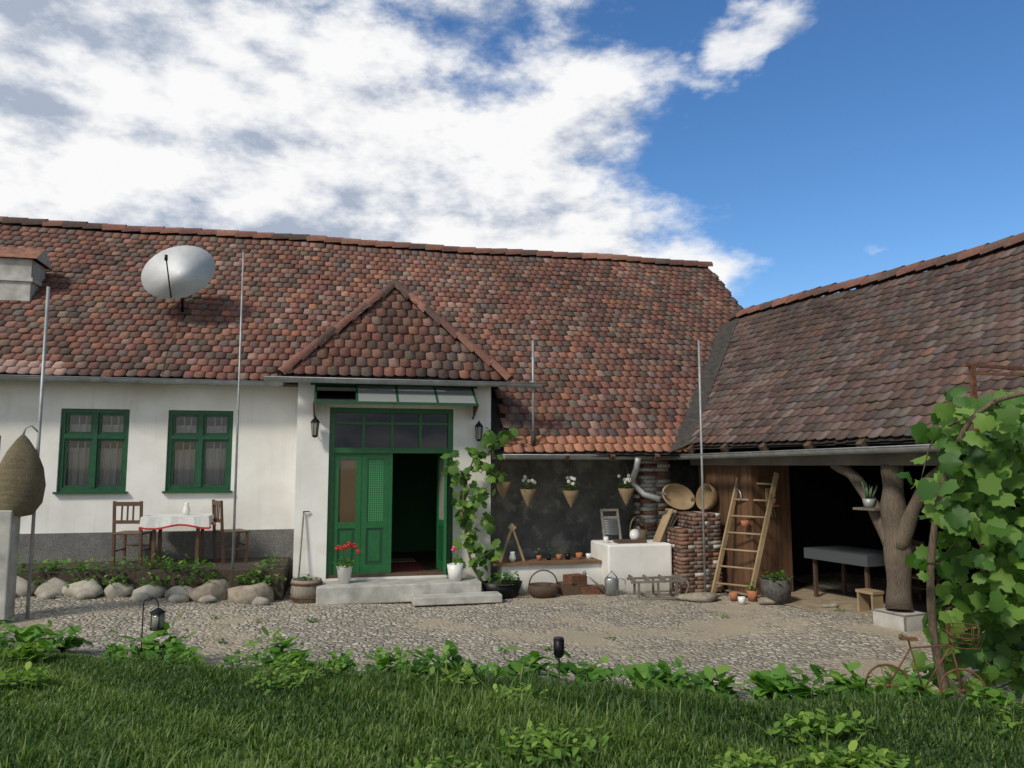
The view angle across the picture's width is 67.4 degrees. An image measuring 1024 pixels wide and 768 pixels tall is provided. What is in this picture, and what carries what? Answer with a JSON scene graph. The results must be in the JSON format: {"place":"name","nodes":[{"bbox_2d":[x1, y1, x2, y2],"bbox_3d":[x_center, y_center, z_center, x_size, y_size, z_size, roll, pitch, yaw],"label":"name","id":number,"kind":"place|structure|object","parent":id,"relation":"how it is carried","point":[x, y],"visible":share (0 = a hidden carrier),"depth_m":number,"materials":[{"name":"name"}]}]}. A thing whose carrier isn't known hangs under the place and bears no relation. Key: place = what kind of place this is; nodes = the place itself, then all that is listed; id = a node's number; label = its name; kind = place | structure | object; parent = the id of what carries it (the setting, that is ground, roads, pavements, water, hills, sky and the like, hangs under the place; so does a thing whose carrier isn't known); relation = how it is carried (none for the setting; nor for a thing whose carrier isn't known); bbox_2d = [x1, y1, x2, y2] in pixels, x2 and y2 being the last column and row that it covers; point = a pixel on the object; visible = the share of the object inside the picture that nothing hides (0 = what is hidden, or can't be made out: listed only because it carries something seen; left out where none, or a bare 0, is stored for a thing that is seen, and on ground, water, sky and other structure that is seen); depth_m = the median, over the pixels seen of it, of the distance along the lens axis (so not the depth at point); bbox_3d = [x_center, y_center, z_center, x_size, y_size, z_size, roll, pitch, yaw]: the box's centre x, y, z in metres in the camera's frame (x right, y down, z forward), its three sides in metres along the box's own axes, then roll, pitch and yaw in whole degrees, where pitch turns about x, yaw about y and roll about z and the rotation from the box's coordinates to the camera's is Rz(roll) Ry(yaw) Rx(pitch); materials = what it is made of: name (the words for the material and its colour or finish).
{"place":"outdoors","nodes":[
{"label":"outdoors","id":0,"kind":"place"},
{"bbox_2d":[0,573,1021,702],"bbox_3d":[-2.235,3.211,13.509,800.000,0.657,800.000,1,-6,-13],"label":"ground","id":1,"kind":"structure","parent":0,"point":[744,640],"depth_m":9.59,"materials":[{"name":"gravel"}]},
{"bbox_2d":[0,510,20,619],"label":"concrete post","id":2,"kind":"object","parent":1,"relation":"on","point":[9,532],"visible":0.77,"depth_m":9.44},
{"bbox_2d":[0,425,45,516],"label":"woven skep","id":3,"kind":"object","parent":2,"relation":"on","point":[22,483],"visible":0.97,"depth_m":9.57,"materials":[{"name":"wicker"}]},
{"bbox_2d":[0,661,52,686],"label":"lawn clover","id":4,"kind":"object","parent":1,"relation":"on","point":[28,676],"visible":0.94,"depth_m":5.95,"materials":[{"name":"green plant"}]},
{"bbox_2d":[0,624,56,646],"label":"edge weed","id":5,"kind":"object","parent":1,"relation":"on","point":[24,637],"visible":0.52,"depth_m":7.95,"materials":[{"name":"green plant"}]},
{"bbox_2d":[22,620,64,651],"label":"fringe weed","id":6,"kind":"object","parent":1,"relation":"on","point":[42,640],"visible":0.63,"depth_m":7.61,"materials":[{"name":"green plant"}]},
{"bbox_2d":[40,624,92,651],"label":"edge weed","id":7,"kind":"object","parent":1,"relation":"on","point":[69,642],"visible":0.69,"depth_m":7.83,"materials":[{"name":"green plant"}]},
{"bbox_2d":[25,252,243,618],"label":"metal poles","id":8,"kind":"object","parent":1,"relation":"on","point":[38,451],"visible":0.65,"depth_m":10.00,"materials":[{"name":"metal"}]},
{"bbox_2d":[15,576,273,605],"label":"border stones","id":9,"kind":"object","parent":1,"relation":"on","point":[214,590],"visible":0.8,"depth_m":11.12,"materials":[{"name":"stone"}]},
{"bbox_2d":[17,557,288,599],"bbox_3d":[-10.159,2.976,10.900,13.380,0.520,1.538,1,-6,-13],"label":"terrace bed","id":10,"kind":"object","parent":1,"relation":"on","point":[226,572],"visible":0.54,"depth_m":11.59,"materials":[{"name":"plant"}]},
{"bbox_2d":[111,501,151,565],"bbox_3d":[-6.019,2.350,12.188,0.464,0.994,0.486,0,-6,-3],"label":"terrace chair","id":11,"kind":"object","parent":10,"relation":"on","point":[140,532],"visible":0.88,"depth_m":11.99,"materials":[{"name":"brown wood"}]},
{"bbox_2d":[139,503,216,565],"bbox_3d":[-5.310,2.377,12.242,1.055,0.952,0.816,1,-6,-13],"label":"terrace table","id":12,"kind":"object","parent":10,"relation":"on","point":[160,522],"visible":0.94,"depth_m":11.96,"materials":[{"name":"fabric"}]},
{"bbox_2d":[212,500,249,563],"bbox_3d":[-4.579,2.381,12.477,0.486,0.994,0.464,5,-8,-38],"label":"terrace chair","id":13,"kind":"object","parent":10,"relation":"on","point":[218,511],"visible":0.98,"depth_m":12.40,"materials":[{"name":"brown wood"}]},
{"bbox_2d":[140,597,165,656],"bbox_3d":[-3.637,2.514,7.813,0.213,0.684,0.156,-1,-6,9],"label":"hanging lantern","id":14,"kind":"object","parent":1,"relation":"on","point":[157,619],"visible":0.98,"depth_m":7.78,"materials":[{"name":"black metal"}]},
{"bbox_2d":[18,529,293,586],"bbox_3d":[-10.281,2.823,11.650,13.470,0.980,0.060,1,-6,-13],"label":"wall base","id":15,"kind":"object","parent":1,"relation":"on","point":[176,545],"depth_m":12.64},
{"bbox_2d":[118,610,195,657],"bbox_3d":[-3.647,2.650,8.044,0.739,0.584,0.711,-5,-8,39],"label":"edge weed","id":16,"kind":"object","parent":1,"relation":"on","point":[148,646],"visible":0.51,"depth_m":7.97,"materials":[{"name":"green plant"}]},
{"bbox_2d":[163,643,205,661],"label":"edge weed","id":17,"kind":"object","parent":1,"relation":"on","point":[193,649],"visible":0.33,"depth_m":7.83,"materials":[{"name":"green plant"}]},
{"bbox_2d":[243,627,309,668],"bbox_3d":[-2.389,2.715,7.822,0.678,0.458,0.578,1,-6,-13],"label":"edge weed","id":18,"kind":"object","parent":1,"relation":"on","point":[283,643],"visible":0.48,"depth_m":7.85,"materials":[{"name":"green plant"}]},
{"bbox_2d":[242,666,325,694],"bbox_3d":[-1.787,2.298,6.009,0.662,0.119,0.573,3,-7,-30],"label":"lawn clover","id":19,"kind":"object","parent":1,"relation":"on","point":[285,676],"visible":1,"depth_m":5.96,"materials":[{"name":"green plant"}]},
{"bbox_2d":[275,649,314,669],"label":"edge weed","id":20,"kind":"object","parent":1,"relation":"on","point":[294,655],"visible":0.43,"depth_m":7.60,"materials":[{"name":"green plant"}]},
{"bbox_2d":[290,511,322,602],"bbox_3d":[-3.116,2.626,11.704,0.476,1.332,0.491,-2,-6,21],"label":"barrel planter","id":21,"kind":"object","parent":1,"relation":"on","point":[302,591],"visible":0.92,"depth_m":11.46,"materials":[{"name":"grey wood"}]},
{"bbox_2d":[259,654,360,680],"bbox_3d":[-1.702,2.382,6.478,0.856,0.127,0.760,1,-6,-13],"label":"lawn clover","id":22,"kind":"object","parent":1,"relation":"on","point":[315,664],"visible":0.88,"depth_m":6.48,"materials":[{"name":"green plant"}]},
{"bbox_2d":[324,648,355,672],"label":"fringe weed","id":23,"kind":"object","parent":1,"relation":"on","point":[347,660],"visible":0.66,"depth_m":6.73,"materials":[{"name":"green plant"}]},
{"bbox_2d":[0,223,703,591],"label":"house walls","id":24,"kind":"structure","parent":1,"relation":"on","point":[282,465],"depth_m":12.91,"materials":[{"name":"paint"}]},
{"bbox_2d":[52,409,233,493],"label":"windows","id":25,"kind":"structure","parent":24,"relation":"attached to","point":[95,468],"depth_m":12.92,"materials":[{"name":"paint"}]},
{"bbox_2d":[141,245,214,377],"bbox_3d":[-5.879,-1.320,13.682,1.046,2.642,1.576,5,-8,-41],"label":"satellite dish","id":26,"kind":"object","parent":24,"relation":"on","point":[179,272],"visible":1,"depth_m":13.98,"materials":[{"name":"white metal"}]},
{"bbox_2d":[0,415,442,572],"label":"house interior","id":27,"kind":"object","parent":24,"relation":"in","point":[414,512],"visible":0.18,"depth_m":15.85,"materials":[{"name":"black"}]},
{"bbox_2d":[326,407,452,578],"bbox_3d":[-1.972,1.748,12.520,2.000,2.700,0.782,1,-6,-13],"label":"porch door","id":28,"kind":"structure","parent":24,"relation":"attached to","point":[367,442],"depth_m":12.43,"materials":[{"name":"green paint"}]},
{"bbox_2d":[311,383,478,419],"bbox_3d":[-1.847,0.229,12.310,2.700,0.622,0.535,1,-6,-13],"label":"door canopy","id":29,"kind":"object","parent":24,"relation":"attached to","point":[340,393],"visible":0.91,"depth_m":12.28,"materials":[{"name":"green paint"}]},
{"bbox_2d":[23,226,980,456],"bbox_3d":[-2.228,-1.460,10.495,28.446,4.838,13.995,1,-6,-13],"label":"roof underside","id":30,"kind":"object","parent":24,"relation":"on","point":[496,427],"visible":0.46,"depth_m":13.03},
{"bbox_2d":[0,246,51,300],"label":"chimney","id":31,"kind":"object","parent":30,"relation":"attached to","point":[22,273],"visible":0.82,"depth_m":13.86,"materials":[{"name":"paint"}]},
{"bbox_2d":[0,224,743,454],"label":"roof tiles","id":32,"kind":"object","parent":30,"relation":"on","point":[616,350],"visible":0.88,"depth_m":15.11,"materials":[{"name":"tile"}]},
{"bbox_2d":[0,216,1023,381],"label":"roof ridge tiles","id":33,"kind":"object","parent":32,"relation":"on","point":[1003,244],"visible":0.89,"depth_m":15.97,"materials":[{"name":"tile"}]},
{"bbox_2d":[281,287,501,381],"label":"porch roof","id":34,"kind":"structure","parent":30,"relation":"on","point":[393,333],"depth_m":12.71,"materials":[{"name":"tile"}]},
{"bbox_2d":[365,647,410,674],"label":"edge weed","id":35,"kind":"object","parent":1,"relation":"on","point":[387,659],"visible":0.27,"depth_m":7.20,"materials":[{"name":"green plant"}]},
{"bbox_2d":[316,576,501,605],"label":"porch steps","id":36,"kind":"structure","parent":1,"relation":"on","point":[434,591],"depth_m":11.62,"materials":[{"name":"concrete"}]},
{"bbox_2d":[337,563,521,598],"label":"flower pots","id":37,"kind":"object","parent":1,"relation":"on","point":[507,590],"visible":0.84,"depth_m":11.97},
{"bbox_2d":[332,541,456,568],"bbox_3d":[-1.831,2.654,11.988,1.916,0.424,0.400,1,-6,-13],"label":"geranium","id":38,"kind":"object","parent":37,"relation":"in","point":[358,551],"depth_m":11.83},
{"bbox_2d":[440,427,519,581],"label":"climbing vine","id":39,"kind":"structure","parent":37,"relation":"in","point":[479,497],"depth_m":12.28,"materials":[{"name":"plant"}]},
{"bbox_2d":[485,571,519,584],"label":"planter leaves","id":40,"kind":"object","parent":37,"relation":"on","point":[505,575],"visible":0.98,"depth_m":12.18,"materials":[{"name":"green plant"}]},
{"bbox_2d":[428,639,463,669],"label":"edge weed","id":41,"kind":"object","parent":1,"relation":"on","point":[450,647],"visible":0.33,"depth_m":7.22,"materials":[{"name":"green plant"}]},
{"bbox_2d":[405,755,503,767],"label":"lawn clover","id":42,"kind":"object","parent":1,"relation":"on","point":[436,762],"visible":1,"depth_m":3.97,"materials":[{"name":"green plant"}]},
{"bbox_2d":[0,340,968,591],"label":"gutters","id":43,"kind":"object","parent":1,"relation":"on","point":[273,380],"visible":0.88,"depth_m":12.39,"materials":[{"name":"metal"}]},
{"bbox_2d":[0,641,1023,767],"bbox_3d":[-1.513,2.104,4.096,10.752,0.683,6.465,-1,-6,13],"label":"grass","id":44,"kind":"structure","parent":1,"relation":"on","point":[647,728],"depth_m":5.08,"materials":[{"name":"plant"}]},
{"bbox_2d":[0,641,59,660],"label":"lawn clover","id":45,"kind":"object","parent":44,"relation":"on","point":[30,649],"visible":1,"depth_m":6.87,"materials":[{"name":"green plant"}]},
{"bbox_2d":[405,645,432,680],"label":"fringe weed","id":46,"kind":"object","parent":44,"relation":"on","point":[417,667],"visible":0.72,"depth_m":6.52,"materials":[{"name":"green plant"}]},
{"bbox_2d":[397,666,481,690],"bbox_3d":[-0.568,2.335,6.125,0.703,0.181,0.482,1,-6,-13],"label":"lawn clover","id":47,"kind":"object","parent":44,"relation":"on","point":[468,672],"visible":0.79,"depth_m":6.14,"materials":[{"name":"green plant"}]},
{"bbox_2d":[486,682,548,704],"bbox_3d":[0.026,2.301,5.696,0.502,0.135,0.392,1,-6,-13],"label":"lawn clover","id":48,"kind":"object","parent":44,"relation":"on","point":[528,687],"visible":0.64,"depth_m":5.71,"materials":[{"name":"green plant"}]},
{"bbox_2d":[490,720,597,767],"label":"lawn clover","id":49,"kind":"object","parent":44,"relation":"on","point":[542,742],"visible":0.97,"depth_m":4.49,"materials":[{"name":"green plant"}]},
{"bbox_2d":[707,747,794,767],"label":"lawn clover","id":50,"kind":"object","parent":44,"relation":"on","point":[744,760],"visible":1,"depth_m":4.14,"materials":[{"name":"green plant"}]},
{"bbox_2d":[767,709,875,742],"bbox_3d":[1.975,2.175,4.886,0.796,0.161,0.403,1,-6,-13],"label":"lawn clover","id":51,"kind":"object","parent":44,"relation":"on","point":[841,723],"visible":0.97,"depth_m":4.88,"materials":[{"name":"green plant"}]},
{"bbox_2d":[782,740,888,767],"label":"lawn clover","id":52,"kind":"object","parent":44,"relation":"on","point":[820,757],"visible":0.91,"depth_m":4.19,"materials":[{"name":"green plant"}]},
{"bbox_2d":[500,647,569,682],"bbox_3d":[0.166,2.661,7.211,0.665,0.395,0.618,-5,-8,42],"label":"edge weed","id":53,"kind":"object","parent":1,"relation":"on","point":[530,661],"visible":0.51,"depth_m":7.12,"materials":[{"name":"green plant"}]},
{"bbox_2d":[528,569,558,598],"bbox_3d":[0.493,3.151,12.136,0.500,0.430,0.492,1,-6,-13],"label":"basket","id":54,"kind":"object","parent":1,"relation":"on","point":[541,590],"visible":1,"depth_m":11.97,"materials":[{"name":"wicker"}]},
{"bbox_2d":[495,722,615,753],"bbox_3d":[0.265,2.135,4.641,0.781,0.129,0.454,1,-6,-13],"label":"lawn clover","id":55,"kind":"object","parent":1,"relation":"on","point":[502,733],"visible":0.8,"depth_m":4.64,"materials":[{"name":"green plant"}]},
{"bbox_2d":[553,636,563,671],"bbox_3d":[0.422,2.535,6.899,0.100,0.504,0.100,1,-6,-13],"label":"garden stake light","id":56,"kind":"object","parent":1,"relation":"on","point":[558,647],"visible":0.91,"depth_m":6.88,"materials":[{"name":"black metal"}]},
{"bbox_2d":[557,573,604,595],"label":"bricks","id":57,"kind":"object","parent":1,"relation":"on","point":[573,584],"visible":0.79,"depth_m":12.21,"materials":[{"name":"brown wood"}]},
{"bbox_2d":[550,650,613,687],"bbox_3d":[0.604,2.632,7.060,0.588,0.420,0.627,1,-6,-13],"label":"edge weed","id":58,"kind":"object","parent":1,"relation":"on","point":[565,668],"visible":0.5,"depth_m":7.05,"materials":[{"name":"green plant"}]},
{"bbox_2d":[490,425,689,596],"bbox_3d":[1.251,1.619,13.522,3.475,3.766,1.934,1,-6,-13],"label":"masonry bench","id":59,"kind":"object","parent":1,"relation":"on","point":[650,558],"visible":0.59,"depth_m":12.61,"materials":[{"name":"white paint"}]},
{"bbox_2d":[495,459,510,498],"bbox_3d":[-0.144,1.567,12.619,0.280,0.662,0.273,1,-6,-13],"label":"hanging basket","id":60,"kind":"object","parent":59,"relation":"hanging from","point":[503,488],"visible":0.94,"depth_m":12.53,"materials":[{"name":"wicker"}]},
{"bbox_2d":[520,460,536,505],"bbox_3d":[0.266,1.637,12.707,0.281,0.781,0.273,1,-6,-13],"label":"hanging basket","id":61,"kind":"object","parent":59,"relation":"hanging from","point":[528,494],"visible":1,"depth_m":12.63,"materials":[{"name":"wicker"}]},
{"bbox_2d":[499,523,590,561],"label":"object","id":62,"kind":"object","parent":59,"relation":"on","point":[511,527],"visible":1,"depth_m":12.69,"materials":[{"name":"brown wood"}]},
{"bbox_2d":[563,460,578,506],"bbox_3d":[0.987,1.669,12.870,0.280,0.811,0.273,1,-6,-13],"label":"hanging basket","id":63,"kind":"object","parent":59,"relation":"hanging from","point":[571,496],"visible":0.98,"depth_m":12.79,"materials":[{"name":"wicker"}]},
{"bbox_2d":[617,460,633,504],"bbox_3d":[1.942,1.677,13.091,0.280,0.781,0.273,1,-6,-13],"label":"hanging basket","id":64,"kind":"object","parent":59,"relation":"hanging from","point":[626,494],"visible":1,"depth_m":13.02,"materials":[{"name":"wicker"}]},
{"bbox_2d":[600,508,677,543],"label":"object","id":65,"kind":"object","parent":59,"relation":"on","point":[610,525],"visible":1,"depth_m":13.16,"materials":[{"name":"grey wood"}]},
{"bbox_2d":[583,571,625,595],"bbox_3d":[1.462,3.156,12.154,0.719,0.423,0.184,1,-6,-13],"label":"watering can","id":66,"kind":"object","parent":1,"relation":"on","point":[611,586],"visible":0.96,"depth_m":12.11,"materials":[{"name":"grey"}]},
{"bbox_2d":[581,656,632,689],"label":"fringe weed","id":67,"kind":"object","parent":1,"relation":"on","point":[609,670],"visible":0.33,"depth_m":6.52,"materials":[{"name":"green plant"}]},
{"bbox_2d":[612,662,666,691],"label":"edge weed","id":68,"kind":"object","parent":1,"relation":"on","point":[641,672],"visible":0.52,"depth_m":6.88,"materials":[{"name":"green plant"}]},
{"bbox_2d":[632,460,670,538],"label":"brick pillar","id":69,"kind":"structure","parent":1,"relation":"on","point":[651,512],"depth_m":13.69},
{"bbox_2d":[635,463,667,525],"bbox_3d":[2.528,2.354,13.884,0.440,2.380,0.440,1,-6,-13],"label":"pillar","id":70,"kind":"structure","parent":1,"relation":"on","point":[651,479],"depth_m":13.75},
{"bbox_2d":[627,574,689,599],"bbox_3d":[2.295,3.190,12.057,0.920,0.334,0.444,0,-6,-1],"label":"wooden sled","id":71,"kind":"object","parent":1,"relation":"on","point":[676,580],"visible":1,"depth_m":11.88,"materials":[{"name":"grey wood"}]},
{"bbox_2d":[633,659,704,693],"bbox_3d":[1.402,2.630,6.769,0.606,0.362,0.539,-2,-6,18],"label":"edge weed","id":72,"kind":"object","parent":1,"relation":"on","point":[665,668],"visible":0.52,"depth_m":6.75,"materials":[{"name":"green plant"}]},
{"bbox_2d":[666,656,698,691],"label":"fringe weed","id":73,"kind":"object","parent":1,"relation":"on","point":[678,662],"visible":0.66,"depth_m":6.32,"materials":[{"name":"green plant"}]},
{"bbox_2d":[664,511,722,592],"bbox_3d":[3.028,2.807,12.931,0.772,1.274,0.697,1,-6,-13],"label":"brick stack","id":74,"kind":"object","parent":1,"relation":"on","point":[684,538],"visible":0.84,"depth_m":12.63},
{"bbox_2d":[661,483,695,509],"bbox_3d":[2.899,1.961,13.398,0.696,0.462,0.264,1,-6,-13],"label":"woven basket","id":75,"kind":"object","parent":74,"relation":"on","point":[678,496],"visible":1,"depth_m":13.45,"materials":[{"name":"wicker"}]},
{"bbox_2d":[689,665,741,697],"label":"edge weed","id":76,"kind":"object","parent":1,"relation":"on","point":[707,674],"visible":0.62,"depth_m":6.65,"materials":[{"name":"green plant"}]},
{"bbox_2d":[729,589,757,603],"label":"flower pots","id":77,"kind":"object","parent":1,"relation":"on","point":[751,595],"visible":0.72,"depth_m":11.78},
{"bbox_2d":[711,472,778,598],"bbox_3d":[3.703,2.405,12.314,1.036,1.974,0.692,1,-6,-13],"label":"ladder","id":78,"kind":"object","parent":1,"relation":"on","point":[745,523],"visible":0.98,"depth_m":12.24,"materials":[{"name":"brown wood"}]},
{"bbox_2d":[675,592,838,607],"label":"flat stones","id":79,"kind":"object","parent":1,"relation":"on","point":[701,597],"visible":0.94,"depth_m":11.66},
{"bbox_2d":[746,667,806,699],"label":"edge weed","id":80,"kind":"object","parent":1,"relation":"on","point":[756,680],"visible":0.64,"depth_m":6.48,"materials":[{"name":"green plant"}]},
{"bbox_2d":[764,663,807,700],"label":"fringe weed","id":81,"kind":"object","parent":1,"relation":"on","point":[789,682],"visible":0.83,"depth_m":6.23,"materials":[{"name":"green plant"}]},
{"bbox_2d":[758,668,836,700],"bbox_3d":[2.345,2.532,6.325,0.630,0.302,0.448,-5,-8,41],"label":"edge weed","id":82,"kind":"object","parent":1,"relation":"on","point":[805,679],"visible":0.47,"depth_m":6.34,"materials":[{"name":"green plant"}]},
{"bbox_2d":[810,662,875,696],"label":"edge weed","id":83,"kind":"object","parent":1,"relation":"on","point":[838,678],"visible":0.44,"depth_m":6.39,"materials":[{"name":"green plant"}]},
{"bbox_2d":[685,262,1019,631],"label":"shed","id":84,"kind":"structure","parent":1,"relation":"on","point":[870,501],"depth_m":13.09,"materials":[{"name":"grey wood"}]},
{"bbox_2d":[687,245,1023,445],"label":"barn roof tiles","id":85,"kind":"object","parent":84,"relation":"on","point":[951,319],"visible":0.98,"depth_m":11.64,"materials":[{"name":"tile"}]},
{"bbox_2d":[841,681,894,697],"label":"fringe weed","id":86,"kind":"object","parent":1,"relation":"on","point":[879,689],"visible":0.24,"depth_m":6.21,"materials":[{"name":"green plant"}]},
{"bbox_2d":[825,744,920,767],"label":"lawn clover","id":87,"kind":"object","parent":1,"relation":"on","point":[902,763],"visible":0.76,"depth_m":4.20,"materials":[{"name":"green plant"}]},
{"bbox_2d":[869,663,936,694],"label":"edge weed","id":88,"kind":"object","parent":1,"relation":"on","point":[921,669],"visible":0.16,"depth_m":6.67,"materials":[{"name":"green plant"}]},
{"bbox_2d":[876,671,956,699],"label":"edge weed","id":89,"kind":"object","parent":1,"relation":"on","point":[902,680],"visible":0.26,"depth_m":6.36,"materials":[{"name":"green plant"}]},
{"bbox_2d":[897,671,937,699],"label":"fringe weed","id":90,"kind":"object","parent":1,"relation":"on","point":[913,674],"visible":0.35,"depth_m":6.02,"materials":[{"name":"green plant"}]},
{"bbox_2d":[865,623,986,702],"bbox_3d":[3.327,2.274,6.206,0.873,0.675,0.257,-3,-7,26],"label":"bicycle","id":91,"kind":"object","parent":1,"relation":"on","point":[949,644],"visible":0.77,"depth_m":6.16,"materials":[{"name":"orange metal"}]},
{"bbox_2d":[939,666,1012,706],"bbox_3d":[3.642,2.463,6.092,0.549,0.429,0.532,-3,-7,26],"label":"edge weed","id":92,"kind":"object","parent":1,"relation":"on","point":[989,691],"visible":0.34,"depth_m":6.06,"materials":[{"name":"green plant"}]},
{"bbox_2d":[962,363,1023,663],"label":"iron pergola","id":93,"kind":"object","parent":1,"relation":"on","point":[973,373],"visible":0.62,"depth_m":7.58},
{"bbox_2d":[894,371,1023,697],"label":"grape vine","id":94,"kind":"object","parent":93,"relation":"attached to","point":[988,460],"depth_m":6.38,"materials":[{"name":"plant"}]},
{"bbox_2d":[973,698,1023,733],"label":"lawn clover","id":95,"kind":"object","parent":1,"relation":"on","point":[1007,718],"visible":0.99,"depth_m":5.08,"materials":[{"name":"green plant"}]},
{"bbox_2d":[0,0,1023,308],"label":"sky","id":96,"kind":"structure","parent":0,"point":[788,147],"materials":[{"name":"blue"}]},
{"bbox_2d":[669,318,738,452],"bbox_3d":[3.867,-0.155,15.120,0.321,3.080,4.527,-3,-7,28],"label":"roof valley flashing","id":97,"kind":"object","parent":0,"point":[688,425],"depth_m":14.84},
{"bbox_2d":[722,568,974,629],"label":"barn floor","id":98,"kind":"structure","parent":0,"point":[802,596],"depth_m":12.03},
{"bbox_2d":[698,465,793,594],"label":"wooden wall","id":99,"kind":"structure","parent":98,"relation":"on","point":[777,549],"depth_m":12.57,"materials":[{"name":"wood"}]},
{"bbox_2d":[696,483,779,516],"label":"cabin hangings","id":100,"kind":"object","parent":99,"relation":"attached to","point":[710,496],"visible":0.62,"depth_m":13.10,"materials":[{"name":"wicker"}]},
{"bbox_2d":[760,576,791,604],"bbox_3d":[4.008,3.136,11.658,0.462,0.360,0.462,1,-6,-13],"label":"tub planter","id":101,"kind":"object","parent":98,"relation":"on","point":[777,593],"visible":0.87,"depth_m":11.48,"materials":[{"name":"concrete"}]},
{"bbox_2d":[804,545,884,607],"bbox_3d":[5.266,2.944,11.793,0.825,0.770,1.230,3,-7,-24],"label":"table","id":102,"kind":"object","parent":98,"relation":"on","point":[867,558],"visible":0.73,"depth_m":11.70,"materials":[{"name":"grey wood"}]},
{"bbox_2d":[911,539,954,598],"bbox_3d":[6.436,2.849,11.723,0.450,0.920,0.430,-1,-6,6],"label":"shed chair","id":103,"kind":"object","parent":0,"point":[915,542],"visible":0.29,"depth_m":11.87,"materials":[{"name":"brown wood"}]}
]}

